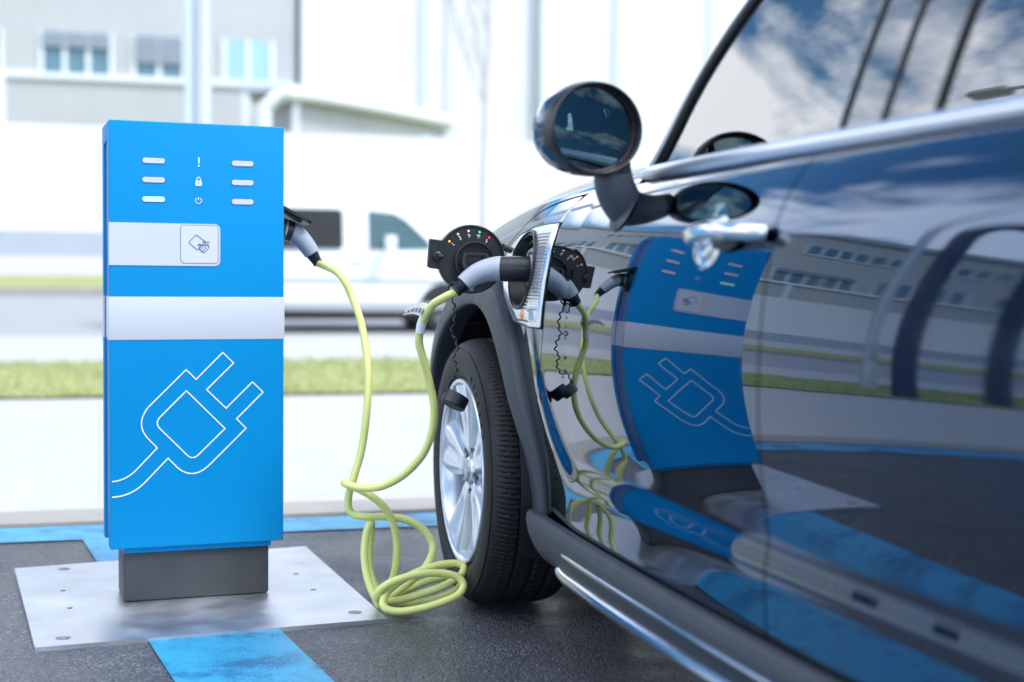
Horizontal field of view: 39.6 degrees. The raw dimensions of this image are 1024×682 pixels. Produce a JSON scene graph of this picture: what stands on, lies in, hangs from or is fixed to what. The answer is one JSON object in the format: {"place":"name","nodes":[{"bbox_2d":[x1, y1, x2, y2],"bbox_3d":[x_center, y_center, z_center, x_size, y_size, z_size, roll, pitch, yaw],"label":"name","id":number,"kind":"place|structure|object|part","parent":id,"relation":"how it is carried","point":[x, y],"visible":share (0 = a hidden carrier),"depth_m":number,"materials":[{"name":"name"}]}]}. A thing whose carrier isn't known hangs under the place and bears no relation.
{"place":"outdoors","nodes":[
{"label":"outdoors","id":0,"kind":"place"},
{"bbox_2d":[0,255,102,274],"bbox_3d":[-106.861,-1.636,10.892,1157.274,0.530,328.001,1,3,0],"label":"road","id":1,"kind":"structure","parent":0,"point":[48,265],"depth_m":37.17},
{"bbox_2d":[0,275,102,287],"bbox_3d":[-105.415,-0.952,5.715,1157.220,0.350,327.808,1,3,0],"label":"grass bank","id":2,"kind":"structure","parent":0,"point":[51,281],"depth_m":32.63,"materials":[{"name":"plant"}]},
{"bbox_2d":[441,0,493,227],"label":"bare tree","id":3,"kind":"object","parent":2,"relation":"on","point":[482,179],"visible":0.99,"depth_m":33.86,"materials":[{"name":"white plant"}]},
{"bbox_2d":[0,0,295,125],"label":"office building","id":4,"kind":"structure","parent":0,"point":[85,62],"depth_m":57.44,"materials":[{"name":"white"}]},
{"bbox_2d":[0,28,3,69],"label":"window","id":5,"kind":"structure","parent":4,"relation":"in","point":[1,29],"depth_m":56.10,"materials":[{"name":"white"}]},
{"bbox_2d":[38,30,113,74],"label":"window","id":6,"kind":"structure","parent":4,"relation":"in","point":[59,51],"depth_m":56.85,"materials":[{"name":"blue glass"}]},
{"bbox_2d":[131,34,183,77],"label":"window","id":7,"kind":"structure","parent":4,"relation":"in","point":[151,56],"depth_m":57.66,"materials":[{"name":"white"}]},
{"bbox_2d":[222,39,273,81],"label":"window","id":8,"kind":"structure","parent":4,"relation":"in","point":[246,60],"depth_m":58.70,"materials":[{"name":"blue glass"}]},
{"bbox_2d":[0,391,427,399],"bbox_3d":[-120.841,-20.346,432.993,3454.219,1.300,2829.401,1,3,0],"label":"ground","id":9,"kind":"structure","parent":0,"point":[285,394],"depth_m":10.03,"materials":[{"name":"green plant"}]},
{"bbox_2d":[0,288,102,296],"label":"kerb","id":10,"kind":"structure","parent":9,"relation":"on","point":[81,292],"depth_m":29.47,"materials":[{"name":"concrete"}]},
{"bbox_2d":[0,354,429,398],"bbox_3d":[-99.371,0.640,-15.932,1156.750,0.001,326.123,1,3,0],"label":"grass verge","id":11,"kind":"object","parent":9,"relation":"on","point":[89,378],"depth_m":10.86,"materials":[{"name":"plant"}]},
{"bbox_2d":[184,0,195,122],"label":"sign post","id":12,"kind":"object","parent":11,"relation":"on","point":[189,51],"depth_m":10.57,"materials":[{"name":"white metal"}]},
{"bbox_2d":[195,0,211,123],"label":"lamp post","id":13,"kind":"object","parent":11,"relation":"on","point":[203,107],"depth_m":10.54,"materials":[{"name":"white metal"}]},
{"bbox_2d":[0,497,435,527],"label":"kerb","id":14,"kind":"structure","parent":9,"relation":"on","point":[42,518],"depth_m":4.79,"materials":[{"name":"concrete"}]},
{"bbox_2d":[0,123,658,256],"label":"noise barrier","id":15,"kind":"object","parent":9,"relation":"on","point":[50,190],"visible":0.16,"depth_m":42.01,"materials":[{"name":"white"}]},
{"bbox_2d":[296,0,428,110],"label":"warehouse","id":16,"kind":"structure","parent":9,"relation":"on","point":[376,50],"depth_m":59.79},
{"bbox_2d":[240,84,454,137],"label":"loading canopy","id":17,"kind":"object","parent":16,"relation":"attached to","point":[297,109],"visible":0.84,"depth_m":50.35,"materials":[{"name":"grey"}]},
{"bbox_2d":[429,0,746,145],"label":"factory hall","id":18,"kind":"structure","parent":9,"relation":"on","point":[648,57],"depth_m":64.03,"materials":[{"name":"grey"}]},
{"bbox_2d":[0,336,433,362],"bbox_3d":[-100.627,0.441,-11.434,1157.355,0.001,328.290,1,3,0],"label":"cycle path","id":19,"kind":"structure","parent":0,"point":[71,348],"depth_m":15.60,"materials":[{"name":"white concrete"}]},
{"bbox_2d":[0,394,434,511],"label":"pavement","id":20,"kind":"structure","parent":0,"point":[51,454],"depth_m":6.57,"materials":[{"name":"white concrete"}]},
{"bbox_2d":[0,296,434,336],"bbox_3d":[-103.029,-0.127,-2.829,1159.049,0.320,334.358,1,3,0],"label":"road","id":21,"kind":"structure","parent":0,"point":[42,316],"depth_m":21.36,"materials":[{"name":"grey asphalt"}]},
{"bbox_2d":[284,188,450,331],"bbox_3d":[-2.702,-1.115,20.140,4.664,1.989,2.110,0,3,-16],"label":"white van","id":22,"kind":"object","parent":21,"relation":"on","point":[374,249],"visible":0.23,"depth_m":19.56,"materials":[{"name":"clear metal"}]},
{"bbox_3d":[-2.854,-1.536,19.351,1.110,0.540,0.108,0,3,-16],"label":"window","id":23,"kind":"part","parent":22,"relation":"part of","materials":[{"name":"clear glass"}]},
{"bbox_3d":[-1.558,-1.536,19.712,0.880,0.530,0.107,0,3,-16],"label":"window","id":24,"kind":"part","parent":22,"relation":"part of","materials":[{"name":"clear glass"}]},
{"bbox_2d":[0,512,700,681],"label":"parking asphalt","id":25,"kind":"structure","parent":0,"point":[563,634],"depth_m":3.15,"materials":[{"name":"grey asphalt"}]},
{"bbox_2d":[15,119,386,651],"bbox_3d":[-0.823,0.053,3.594,0.814,1.176,0.953,0,3,-20],"label":"charging station","id":26,"kind":"object","parent":25,"relation":"on","point":[193,216],"visible":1,"depth_m":3.47,"materials":[{"name":"blue metal"}]},
{"bbox_2d":[284,219,532,614],"bbox_3d":[-0.254,0.176,3.437,0.282,0.952,0.827,-2,3,-40],"label":"charging cable","id":27,"kind":"object","parent":26,"relation":"attached to","point":[395,588],"visible":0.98,"depth_m":3.42,"materials":[{"name":"yellow plastic"}]},
{"bbox_2d":[83,539,333,681],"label":"blue bay stripe","id":28,"kind":"object","parent":25,"relation":"on","point":[272,656],"visible":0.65,"depth_m":3.00,"materials":[{"name":"paint"}]},
{"bbox_2d":[0,512,436,542],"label":"blue bay line","id":29,"kind":"object","parent":25,"relation":"on","point":[31,534],"visible":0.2,"depth_m":4.52,"materials":[{"name":"paint"}]},
{"bbox_2d":[427,0,1023,681],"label":"parked car","id":30,"kind":"object","parent":25,"relation":"on","point":[739,376],"visible":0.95,"depth_m":2.05,"materials":[{"name":"blue paint"}]},
{"bbox_3d":[0.284,-0.164,2.403,0.344,1.126,1.308,-1,3,-25],"label":"front door","id":31,"kind":"part","parent":30,"relation":"part of","materials":[{"name":"blue paint"}]},
{"bbox_3d":[0.593,-0.123,1.603,0.284,1.122,0.833,0,3,-16],"label":"rear door","id":32,"kind":"part","parent":30,"relation":"part of","materials":[{"name":"blue paint"}]}
]}

